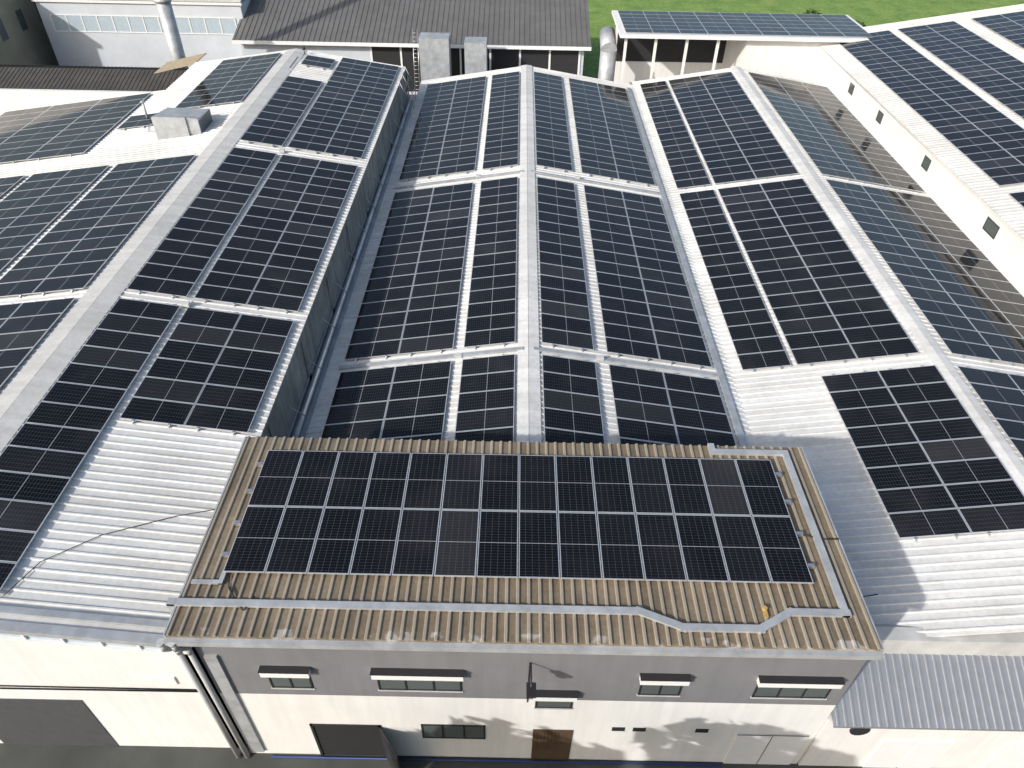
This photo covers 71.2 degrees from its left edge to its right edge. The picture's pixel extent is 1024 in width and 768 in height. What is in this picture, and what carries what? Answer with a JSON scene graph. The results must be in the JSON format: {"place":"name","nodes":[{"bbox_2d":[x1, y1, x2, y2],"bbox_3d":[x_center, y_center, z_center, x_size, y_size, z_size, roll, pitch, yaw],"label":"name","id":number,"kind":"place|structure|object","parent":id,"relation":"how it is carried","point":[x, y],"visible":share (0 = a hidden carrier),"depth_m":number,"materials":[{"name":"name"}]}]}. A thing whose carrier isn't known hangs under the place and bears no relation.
{"place":"outdoors","nodes":[
{"label":"outdoors","id":0,"kind":"place"},
{"bbox_2d":[0,0,58,65],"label":"beige building","id":1,"kind":"structure","parent":0,"point":[31,45],"depth_m":70.46,"materials":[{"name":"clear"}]},
{"bbox_2d":[0,2,41,41],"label":"windows","id":2,"kind":"structure","parent":1,"relation":"in","point":[22,22],"depth_m":69.49,"materials":[{"name":"glass"}]},
{"bbox_2d":[0,64,188,90],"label":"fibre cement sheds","id":3,"kind":"object","parent":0,"point":[57,77],"visible":0.4,"depth_m":59.22,"materials":[{"name":"concrete"}]},
{"bbox_2d":[35,0,249,67],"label":"blue shed walls","id":4,"kind":"structure","parent":0,"point":[109,49],"depth_m":71.09,"materials":[{"name":"paint"}]},
{"bbox_2d":[31,0,241,34],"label":"window frames","id":5,"kind":"structure","parent":4,"relation":"attached to","point":[172,2],"depth_m":68.70,"materials":[{"name":"white metal"}]},
{"bbox_2d":[51,15,235,33],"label":"clerestory glass","id":6,"kind":"object","parent":5,"relation":"in","point":[137,24],"visible":0.8,"depth_m":70.07,"materials":[{"name":"glass"}]},
{"bbox_2d":[142,0,241,1],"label":"gutter","id":7,"kind":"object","parent":5,"relation":"on","point":[205,0],"depth_m":68.39,"materials":[{"name":"white metal"}]},
{"bbox_2d":[136,676,177,684],"bbox_3d":[-10.349,8.639,20.840,1.100,0.400,0.047,1,41,0],"label":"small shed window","id":8,"kind":"structure","parent":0,"point":[169,680],"depth_m":20.79,"materials":[{"name":"white"}]},
{"bbox_2d":[261,69,408,437],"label":"wall","id":9,"kind":"structure","parent":0,"point":[282,413],"depth_m":34.00,"materials":[{"name":"grey metal"}]},
{"bbox_2d":[287,92,414,437],"bbox_3d":[-8.278,-9.635,41.262,0.700,1.232,41.800,1,41,0],"label":"valley gutter","id":10,"kind":"object","parent":9,"relation":"attached to","point":[304,411],"visible":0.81,"depth_m":35.89,"materials":[{"name":"grey metal"}]},
{"bbox_2d":[398,66,415,115],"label":"gutter guard rail","id":11,"kind":"object","parent":10,"relation":"on","point":[404,68],"visible":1,"depth_m":54.26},
{"bbox_2d":[241,44,583,93],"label":"building walls","id":12,"kind":"structure","parent":0,"point":[360,52],"depth_m":68.89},
{"bbox_2d":[232,0,590,46],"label":"corrugated roof","id":13,"kind":"structure","parent":12,"relation":"on","point":[565,23],"depth_m":69.72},
{"bbox_2d":[232,40,590,50],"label":"building fascia","id":14,"kind":"structure","parent":13,"relation":"attached to","point":[402,45],"depth_m":67.78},
{"bbox_2d":[372,47,578,91],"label":"open bays","id":15,"kind":"object","parent":12,"relation":"in","point":[565,61],"visible":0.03,"depth_m":69.22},
{"bbox_2d":[0,743,896,767],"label":"pavement","id":16,"kind":"structure","parent":0,"point":[41,756],"depth_m":23.66,"materials":[{"name":"concrete"}]},
{"bbox_2d":[271,756,720,765],"bbox_3d":[-0.521,12.498,23.706,14.900,0.052,0.060,1,41,0],"label":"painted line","id":17,"kind":"object","parent":16,"relation":"on","point":[498,760],"visible":1,"depth_m":23.68,"materials":[{"name":"paint"}]},
{"bbox_2d":[305,65,754,446],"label":"shed roof","id":18,"kind":"structure","parent":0,"point":[528,414],"depth_m":35.37,"materials":[{"name":"white metal"}]},
{"bbox_2d":[352,72,704,377],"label":"shed pv rails","id":19,"kind":"object","parent":18,"relation":"on","point":[671,362],"visible":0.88,"depth_m":31.45,"materials":[{"name":"silver metal"}]},
{"bbox_2d":[338,87,747,446],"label":"cable trays","id":20,"kind":"object","parent":18,"relation":"on","point":[720,375],"visible":0.91,"depth_m":32.31,"materials":[{"name":"silver metal"}]},
{"bbox_2d":[195,647,865,704],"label":"upper wall","id":21,"kind":"structure","parent":0,"point":[586,676],"depth_m":19.90,"materials":[{"name":"grey paint"}]},
{"bbox_2d":[165,436,881,650],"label":"building roof","id":22,"kind":"structure","parent":21,"relation":"on","point":[729,602],"depth_m":19.21,"materials":[{"name":"brown metal"}]},
{"bbox_2d":[166,443,851,633],"bbox_3d":[-0.040,4.494,21.344,18.050,1.198,6.786,1,41,0],"label":"cable tray","id":23,"kind":"object","parent":22,"relation":"on","point":[843,611],"visible":0.96,"depth_m":18.85,"materials":[{"name":"metal"}]},
{"bbox_2d":[223,450,813,583],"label":"solar panels","id":24,"kind":"object","parent":22,"relation":"on","point":[535,478],"visible":1,"depth_m":21.02,"materials":[{"name":"black glass"}]},
{"bbox_2d":[222,462,814,568],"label":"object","id":25,"kind":"object","parent":22,"relation":"on","point":[777,474],"visible":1,"depth_m":20.82,"materials":[{"name":"silver metal"}]},
{"bbox_2d":[163,436,883,659],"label":"roof trim","id":26,"kind":"structure","parent":22,"relation":"attached to","point":[528,648],"depth_m":18.23,"materials":[{"name":"grey metal"}]},
{"bbox_2d":[228,534,877,610],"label":"building cables","id":27,"kind":"object","parent":22,"relation":"on","point":[242,609],"visible":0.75,"depth_m":19.50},
{"bbox_2d":[526,662,535,701],"bbox_3d":[0.500,8.791,19.957,0.260,2.442,1.004,1,41,0],"label":"wall lamp","id":28,"kind":"object","parent":21,"relation":"attached to","point":[530,689],"visible":1,"depth_m":18.99,"materials":[{"name":"grey metal"}]},
{"bbox_2d":[271,687,826,709],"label":"building sills","id":29,"kind":"structure","parent":21,"relation":"attached to","point":[751,697],"depth_m":20.71,"materials":[{"name":"white concrete"}]},
{"bbox_2d":[259,669,842,733],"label":"awnings","id":30,"kind":"object","parent":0,"point":[759,684],"visible":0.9,"depth_m":19.91,"materials":[{"name":"white metal"}]},
{"bbox_2d":[258,665,844,763],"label":"window frames","id":31,"kind":"structure","parent":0,"point":[668,677],"depth_m":19.89,"materials":[{"name":"grey metal"}]},
{"bbox_2d":[270,678,828,737],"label":"windows","id":32,"kind":"structure","parent":31,"relation":"in","point":[453,731],"depth_m":20.60,"materials":[{"name":"black glass"}]},
{"bbox_2d":[244,0,1023,747],"bbox_3d":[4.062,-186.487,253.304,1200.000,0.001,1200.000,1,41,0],"label":"ground","id":33,"kind":"structure","parent":0,"point":[872,12],"depth_m":99.43,"materials":[{"name":"green plant"}]},
{"bbox_2d":[153,0,188,67],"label":"galvanised chimney stack","id":34,"kind":"object","parent":33,"relation":"on","point":[170,28],"visible":0.57,"depth_m":61.58,"materials":[{"name":"silver metal"}]},
{"bbox_2d":[0,71,406,747],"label":"shed walls","id":35,"kind":"structure","parent":33,"relation":"on","point":[128,713],"depth_m":21.58,"materials":[{"name":"white paint"}]},
{"bbox_2d":[0,698,118,745],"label":"garage door","id":36,"kind":"structure","parent":35,"relation":"in","point":[48,722],"depth_m":22.86,"materials":[{"name":"grey metal"}]},
{"bbox_2d":[0,620,163,646],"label":"gutter","id":37,"kind":"object","parent":35,"relation":"attached to","point":[76,633],"visible":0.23,"depth_m":19.00,"materials":[{"name":"grey metal"}]},
{"bbox_2d":[0,635,175,654],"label":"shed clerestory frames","id":38,"kind":"structure","parent":35,"relation":"on","point":[24,638],"depth_m":19.63,"materials":[{"name":"white metal"}]},
{"bbox_2d":[0,633,160,649],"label":"flashing","id":39,"kind":"object","parent":38,"relation":"in","point":[69,640],"visible":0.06,"depth_m":19.62,"materials":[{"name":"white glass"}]},
{"bbox_2d":[0,685,197,691],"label":"shed facade cables","id":40,"kind":"object","parent":35,"relation":"attached to","point":[117,689],"depth_m":21.24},
{"bbox_2d":[0,50,403,634],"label":"shed roof","id":41,"kind":"structure","parent":35,"relation":"on","point":[128,474],"depth_m":23.52,"materials":[{"name":"white metal"}]},
{"bbox_2d":[0,605,167,627],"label":"shed cable tray","id":42,"kind":"object","parent":41,"relation":"on","point":[68,615],"visible":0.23,"depth_m":19.30,"materials":[{"name":"grey metal"}]},
{"bbox_2d":[3,509,214,595],"bbox_3d":[-11.657,4.627,21.304,6.102,0.699,0.811,-26,48,-28],"label":"cable","id":43,"kind":"object","parent":41,"relation":"on","point":[98,536],"visible":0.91,"depth_m":21.24,"materials":[{"name":"black rubber"}]},
{"bbox_2d":[140,100,147,117],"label":"pipe","id":44,"kind":"object","parent":41,"relation":"on","point":[143,105],"visible":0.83,"depth_m":45.93,"materials":[{"name":"grey metal"}]},
{"bbox_2d":[0,48,305,452],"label":"roof ridge cap","id":45,"kind":"object","parent":41,"relation":"on","point":[35,378],"visible":1,"depth_m":30.91,"materials":[{"name":"white metal"}]},
{"bbox_2d":[154,53,206,73],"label":"plywood roof patch","id":46,"kind":"object","parent":41,"relation":"on","point":[180,63],"visible":1,"depth_m":57.05,"materials":[{"name":"beige wood"}]},
{"bbox_2d":[151,107,212,139],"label":"hvac unit","id":47,"kind":"object","parent":41,"relation":"on","point":[168,122],"visible":0.72,"depth_m":42.86,"materials":[{"name":"grey metal"}]},
{"bbox_2d":[199,110,212,132],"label":"vent grille","id":48,"kind":"object","parent":47,"relation":"attached to","point":[205,120],"visible":1,"depth_m":43.57,"materials":[{"name":"grey metal"}]},
{"bbox_2d":[0,52,398,590],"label":"solar panels","id":49,"kind":"object","parent":41,"relation":"on","point":[49,446],"visible":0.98,"depth_m":32.80,"materials":[{"name":"black glass"}]},
{"bbox_2d":[10,55,393,435],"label":"shed pv rails","id":50,"kind":"object","parent":41,"relation":"on","point":[139,292],"visible":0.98,"depth_m":30.20,"materials":[{"name":"metal"}]},
{"bbox_2d":[148,53,335,300],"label":"roof conduits","id":51,"kind":"object","parent":41,"relation":"on","point":[289,68],"visible":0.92,"depth_m":52.20,"materials":[{"name":"grey metal"}]},
{"bbox_2d":[412,29,419,98],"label":"ladder","id":52,"kind":"object","parent":33,"relation":"on","point":[416,61],"visible":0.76,"depth_m":68.47,"materials":[{"name":"metal"}]},
{"bbox_2d":[418,32,487,80],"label":"rooftop ducts","id":53,"kind":"object","parent":33,"relation":"on","point":[435,54],"visible":0.52,"depth_m":65.11,"materials":[{"name":"silver metal"}]},
{"bbox_2d":[370,47,580,74],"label":"columns","id":54,"kind":"structure","parent":33,"relation":"on","point":[489,59],"depth_m":69.12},
{"bbox_2d":[220,693,835,763],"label":"building wall","id":55,"kind":"structure","parent":33,"relation":"on","point":[280,723],"depth_m":22.05,"materials":[{"name":"white paint"}]},
{"bbox_2d":[156,638,249,758],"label":"downpipes","id":56,"kind":"object","parent":55,"relation":"attached to","point":[177,650],"visible":0.96,"depth_m":20.67,"materials":[{"name":"grey metal"}]},
{"bbox_2d":[203,654,264,751],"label":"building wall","id":57,"kind":"structure","parent":55,"relation":"attached to","point":[218,671],"depth_m":21.18,"materials":[{"name":"white paint"}]},
{"bbox_2d":[378,727,399,767],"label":"open door","id":58,"kind":"structure","parent":55,"relation":"attached to","point":[391,757],"depth_m":22.37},
{"bbox_2d":[531,729,572,759],"bbox_3d":[1.270,11.659,23.057,1.250,2.230,0.047,1,41,0],"label":"door","id":59,"kind":"structure","parent":55,"relation":"in","point":[550,744],"depth_m":22.99,"materials":[{"name":"brown wood"}]},
{"bbox_2d":[281,678,827,755],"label":"windows","id":60,"kind":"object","parent":55,"relation":"in","point":[337,740],"visible":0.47,"depth_m":22.99,"materials":[{"name":"black glass"}]},
{"bbox_2d":[723,734,807,764],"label":"white building doors","id":61,"kind":"structure","parent":55,"relation":"in","point":[782,749],"depth_m":23.02,"materials":[{"name":"white metal"}]},
{"bbox_2d":[598,26,616,81],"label":"duct pipe","id":62,"kind":"object","parent":33,"relation":"on","point":[608,50],"visible":0.72,"depth_m":65.08,"materials":[{"name":"silver metal"}]},
{"bbox_2d":[614,27,837,84],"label":"canopy building walls","id":63,"kind":"structure","parent":33,"relation":"on","point":[795,59],"depth_m":63.40,"materials":[{"name":"white paint"}]},
{"bbox_2d":[612,10,868,41],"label":"roof","id":64,"kind":"structure","parent":63,"relation":"on","point":[619,25],"depth_m":61.27,"materials":[{"name":"white metal"}]},
{"bbox_2d":[618,10,872,36],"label":"solar panels","id":65,"kind":"object","parent":64,"relation":"on","point":[768,24],"visible":1,"depth_m":63.94,"materials":[{"name":"blue glass"}]},
{"bbox_2d":[803,8,821,13],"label":"bush","id":66,"kind":"object","parent":33,"relation":"on","point":[810,12],"visible":0.27,"depth_m":93.91,"materials":[{"name":"green plant"}]},
{"bbox_2d":[855,20,865,26],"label":"bush","id":67,"kind":"object","parent":33,"relation":"on","point":[862,24],"visible":0.2,"depth_m":91.00,"materials":[{"name":"green plant"}]},
{"bbox_2d":[798,714,1023,767],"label":"annex walls","id":68,"kind":"structure","parent":33,"relation":"on","point":[829,745],"depth_m":22.59,"materials":[{"name":"white paint"}]},
{"bbox_2d":[849,728,869,734],"bbox_3d":[10.667,10.621,21.920,0.600,0.585,0.060,1,41,0],"label":"annex exhaust fan","id":69,"kind":"object","parent":68,"relation":"attached to","point":[857,731],"visible":0.68,"depth_m":21.90},
{"bbox_2d":[862,740,1023,767],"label":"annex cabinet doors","id":70,"kind":"structure","parent":68,"relation":"in","point":[905,754],"depth_m":23.01,"materials":[{"name":"white metal"}]},
{"bbox_2d":[813,50,1023,287],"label":"wall","id":71,"kind":"structure","parent":33,"relation":"on","point":[965,206],"depth_m":45.27,"materials":[{"name":"white paint"}]},
{"bbox_2d":[820,4,1023,240],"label":"roof","id":72,"kind":"structure","parent":71,"relation":"on","point":[1001,203],"depth_m":50.46,"materials":[{"name":"white metal"}]},
{"bbox_2d":[838,11,1023,207],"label":"solar panels","id":73,"kind":"object","parent":72,"relation":"on","point":[984,136],"visible":0.99,"depth_m":52.19,"materials":[{"name":"black glass"}]},
{"bbox_2d":[848,84,998,237],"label":"windows","id":74,"kind":"structure","parent":71,"relation":"attached to","point":[990,227],"depth_m":40.31,"materials":[{"name":"grey glass"}]},
{"bbox_2d":[848,83,999,239],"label":"window frames","id":75,"kind":"structure","parent":71,"relation":"attached to","point":[926,171],"depth_m":40.45,"materials":[{"name":"metal"}]},
{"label":"shed","id":76,"kind":"object","parent":33,"relation":"on","visible":0},
{"bbox_2d":[181,149,603,444],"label":"roof junction boxes","id":77,"kind":"object","parent":76,"relation":"on","point":[457,355],"visible":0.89,"depth_m":30.77,"materials":[{"name":"white plastic"}]},
{"bbox_2d":[321,71,735,445],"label":"solar panels","id":78,"kind":"object","parent":76,"relation":"on","point":[644,401],"visible":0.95,"depth_m":35.02,"materials":[{"name":"black glass"}]},
{"bbox_2d":[616,33,726,62],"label":"open bay","id":79,"kind":"object","parent":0,"point":[670,50],"visible":0.37,"depth_m":68.66,"materials":[{"name":"black"}]},
{"bbox_2d":[761,605,768,617],"bbox_3d":[6.705,6.023,18.914,0.133,0.090,0.320,1,41,0],"label":"roof outlet","id":80,"kind":"object","parent":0,"point":[764,608],"visible":1,"depth_m":18.91,"materials":[{"name":"yellow plastic"}]},
{"bbox_2d":[632,66,1023,636],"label":"shed roof","id":81,"kind":"structure","parent":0,"point":[951,585],"depth_m":28.09,"materials":[{"name":"white metal"}]},
{"bbox_2d":[875,626,1023,655],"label":"parapet wall","id":82,"kind":"structure","parent":0,"point":[903,640],"depth_m":21.82,"materials":[{"name":"white paint"}]},
{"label":"shed","id":83,"kind":"object","parent":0,"visible":0},
{"bbox_2d":[640,72,1023,538],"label":"solar panels","id":84,"kind":"object","parent":83,"relation":"on","point":[965,295],"visible":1,"depth_m":35.75,"materials":[{"name":"glass"}]},
{"bbox_2d":[684,72,1018,541],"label":"shed pv rails","id":85,"kind":"object","parent":83,"relation":"on","point":[962,357],"visible":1,"depth_m":31.17,"materials":[{"name":"metal"}]},
{"bbox_2d":[812,48,1023,295],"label":"gutter","id":86,"kind":"object","parent":83,"relation":"on","point":[977,243],"visible":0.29,"depth_m":45.19,"materials":[{"name":"white metal"}]},
{"bbox_2d":[831,653,1023,731],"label":"awning roof","id":87,"kind":"structure","parent":83,"relation":"attached to","point":[938,692],"depth_m":21.74,"materials":[{"name":"silver metal"}]}
]}

